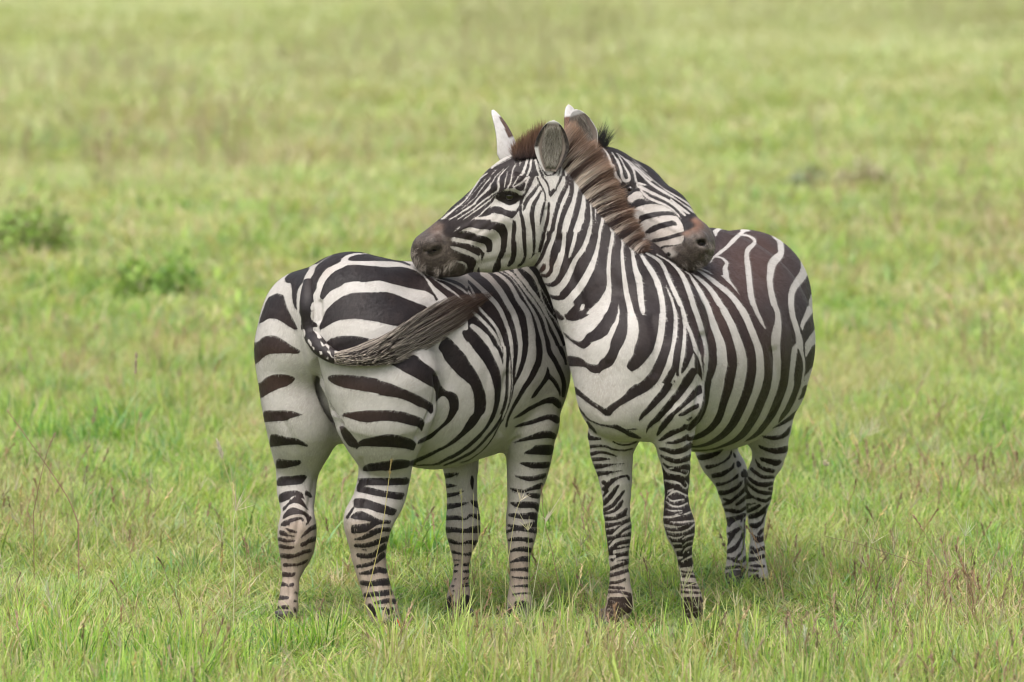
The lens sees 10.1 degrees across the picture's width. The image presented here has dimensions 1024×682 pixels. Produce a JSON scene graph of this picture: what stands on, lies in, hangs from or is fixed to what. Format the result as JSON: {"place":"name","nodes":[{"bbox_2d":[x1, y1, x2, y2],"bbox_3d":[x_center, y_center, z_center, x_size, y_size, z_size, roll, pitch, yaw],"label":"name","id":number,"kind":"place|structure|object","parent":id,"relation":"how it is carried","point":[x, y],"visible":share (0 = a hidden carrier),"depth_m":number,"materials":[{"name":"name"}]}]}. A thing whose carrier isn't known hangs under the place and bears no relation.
{"place":"outdoors","nodes":[
{"label":"outdoors","id":0,"kind":"place"},
{"bbox_2d":[0,0,1023,681],"bbox_3d":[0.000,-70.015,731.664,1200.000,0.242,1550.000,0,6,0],"label":"ground","id":1,"kind":"structure","parent":0,"point":[482,494],"depth_m":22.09,"materials":[{"name":"green plant"}]},
{"bbox_2d":[0,426,65,468],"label":"leafy tuft","id":2,"kind":"object","parent":1,"relation":"on","point":[14,449],"visible":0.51,"depth_m":24.61,"materials":[{"name":"green plant"}]},
{"bbox_2d":[0,185,82,261],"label":"shrub","id":3,"kind":"object","parent":1,"relation":"on","point":[14,234],"visible":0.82,"depth_m":34.55,"materials":[{"name":"green plant"}]},
{"bbox_2d":[7,410,79,579],"bbox_3d":[-1.703,0.587,21.080,0.264,0.675,0.010,1,6,7],"label":"seed stalk","id":4,"kind":"object","parent":1,"relation":"on","point":[63,491],"visible":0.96,"depth_m":21.07,"materials":[{"name":"beige plant"}]},
{"bbox_2d":[33,432,56,589],"bbox_3d":[-1.685,0.633,20.935,0.091,0.609,0.014,-2,6,-20],"label":"seed stalk","id":5,"kind":"object","parent":1,"relation":"on","point":[36,499],"visible":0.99,"depth_m":20.91,"materials":[{"name":"beige plant"}]},
{"bbox_2d":[41,588,58,633],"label":"seed stalk","id":6,"kind":"object","parent":1,"relation":"on","point":[51,606],"visible":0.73,"depth_m":19.41,"materials":[{"name":"beige plant"}]},
{"bbox_2d":[108,256,161,301],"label":"weed","id":7,"kind":"object","parent":1,"relation":"on","point":[121,268],"visible":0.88,"depth_m":32.30,"materials":[{"name":"green plant"}]},
{"bbox_2d":[134,351,140,481],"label":"seed stalk","id":8,"kind":"object","parent":1,"relation":"on","point":[135,365],"visible":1,"depth_m":22.75,"materials":[{"name":"beige plant"}]},
{"bbox_2d":[134,382,206,412],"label":"leafy tuft","id":9,"kind":"object","parent":1,"relation":"on","point":[169,403],"visible":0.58,"depth_m":26.48,"materials":[{"name":"green plant"}]},
{"bbox_2d":[149,247,204,298],"bbox_3d":[-1.902,-0.371,32.533,0.343,0.314,0.338,-4,7,-33],"label":"weed","id":10,"kind":"object","parent":1,"relation":"on","point":[168,272],"visible":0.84,"depth_m":32.49,"materials":[{"name":"green plant"}]},
{"bbox_2d":[175,199,192,211],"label":"weed","id":11,"kind":"object","parent":1,"relation":"on","point":[183,203],"visible":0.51,"depth_m":37.87,"materials":[{"name":"green plant"}]},
{"bbox_2d":[216,438,236,520],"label":"seed stalk","id":12,"kind":"object","parent":1,"relation":"on","point":[221,451],"visible":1,"depth_m":21.47,"materials":[{"name":"beige plant"}]},
{"bbox_2d":[232,483,250,624],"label":"seed stalk","id":13,"kind":"object","parent":1,"relation":"on","point":[235,507],"visible":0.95,"depth_m":19.89,"materials":[{"name":"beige plant"}]},
{"bbox_2d":[364,459,392,624],"bbox_3d":[-0.455,0.719,19.862,0.103,0.644,0.015,-2,6,-21],"label":"seed stalk","id":14,"kind":"object","parent":1,"relation":"on","point":[389,471],"visible":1,"depth_m":19.86,"materials":[{"name":"beige plant"}]},
{"bbox_2d":[336,509,448,560],"bbox_3d":[-0.390,0.728,21.897,0.463,0.219,0.523,-5,8,-41],"label":"leafy tuft","id":15,"kind":"object","parent":1,"relation":"on","point":[430,542],"visible":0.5,"depth_m":21.81,"materials":[{"name":"green plant"}]},
{"bbox_2d":[458,489,462,624],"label":"seed stalk","id":16,"kind":"object","parent":1,"relation":"on","point":[460,492],"visible":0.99,"depth_m":20.14,"materials":[{"name":"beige plant"}]},
{"bbox_2d":[468,493,473,620],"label":"seed stalk","id":17,"kind":"object","parent":1,"relation":"on","point":[472,547],"visible":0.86,"depth_m":20.07,"materials":[{"name":"beige plant"}]},
{"bbox_2d":[477,511,480,613],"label":"seed stalk","id":18,"kind":"object","parent":1,"relation":"on","point":[479,569],"visible":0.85,"depth_m":20.09,"materials":[{"name":"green plant"}]},
{"bbox_2d":[254,104,716,629],"bbox_3d":[-0.127,0.113,20.356,1.580,1.865,0.936,-1,6,-14],"label":"zebra","id":19,"kind":"object","parent":1,"relation":"on","point":[374,365],"visible":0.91,"depth_m":20.11,"materials":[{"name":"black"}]},
{"bbox_2d":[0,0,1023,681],"bbox_3d":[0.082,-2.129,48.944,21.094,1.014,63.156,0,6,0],"label":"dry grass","id":20,"kind":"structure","parent":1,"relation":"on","point":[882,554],"depth_m":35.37,"materials":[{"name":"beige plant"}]},
{"bbox_2d":[505,491,528,617],"bbox_3d":[0.015,0.763,20.189,0.096,0.498,0.035,-2,6,-22],"label":"seed stalk","id":21,"kind":"object","parent":1,"relation":"on","point":[510,547],"visible":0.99,"depth_m":20.16,"materials":[{"name":"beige plant"}]},
{"bbox_2d":[519,513,531,618],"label":"seed stalk","id":22,"kind":"object","parent":1,"relation":"on","point":[528,549],"visible":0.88,"depth_m":20.09,"materials":[{"name":"beige plant"}]},
{"bbox_2d":[531,492,563,609],"bbox_3d":[0.116,0.771,19.969,0.126,0.520,0.051,-2,6,-20],"label":"seed stalk","id":23,"kind":"object","parent":1,"relation":"on","point":[547,516],"visible":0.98,"depth_m":19.94,"materials":[{"name":"beige plant"}]},
{"bbox_2d":[540,484,559,590],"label":"seed stalk","id":24,"kind":"object","parent":1,"relation":"on","point":[541,489],"visible":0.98,"depth_m":20.08,"materials":[{"name":"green plant"}]},
{"bbox_2d":[409,110,815,627],"bbox_3d":[0.547,0.088,20.456,0.996,1.837,1.732,5,8,43],"label":"zebra","id":25,"kind":"object","parent":1,"relation":"on","point":[676,365],"visible":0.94,"depth_m":20.02,"materials":[{"name":"black"}]},
{"bbox_2d":[751,528,766,589],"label":"seed stalk","id":26,"kind":"object","parent":1,"relation":"on","point":[760,561],"visible":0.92,"depth_m":20.74,"materials":[{"name":"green plant"}]},
{"bbox_2d":[802,625,808,652],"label":"seed stalk","id":27,"kind":"object","parent":1,"relation":"on","point":[804,633],"visible":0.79,"depth_m":19.17,"materials":[{"name":"beige plant"}]},
{"bbox_2d":[783,160,829,189],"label":"shrub","id":28,"kind":"object","parent":1,"relation":"on","point":[796,177],"visible":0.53,"depth_m":40.65,"materials":[{"name":"green plant"}]},
{"bbox_2d":[822,460,828,553],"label":"seed stalk","id":29,"kind":"object","parent":1,"relation":"on","point":[825,462],"visible":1,"depth_m":21.78,"materials":[{"name":"beige plant"}]},
{"bbox_2d":[836,151,893,188],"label":"shrub","id":30,"kind":"object","parent":1,"relation":"on","point":[866,171],"visible":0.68,"depth_m":40.39,"materials":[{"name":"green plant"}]},
{"bbox_2d":[825,536,927,602],"bbox_3d":[1.285,0.836,20.448,0.364,0.295,0.004,0,6,5],"label":"seed stalk","id":31,"kind":"object","parent":1,"relation":"on","point":[894,555],"visible":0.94,"depth_m":20.44,"materials":[{"name":"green plant"}]},
{"bbox_2d":[956,512,975,615],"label":"seed stalk","id":32,"kind":"object","parent":1,"relation":"on","point":[964,551],"visible":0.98,"depth_m":20.14,"materials":[{"name":"beige plant"}]},
{"bbox_2d":[965,20,1023,42],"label":"weed","id":33,"kind":"object","parent":1,"relation":"on","point":[980,34],"visible":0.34,"depth_m":62.17,"materials":[{"name":"green plant"}]}
]}

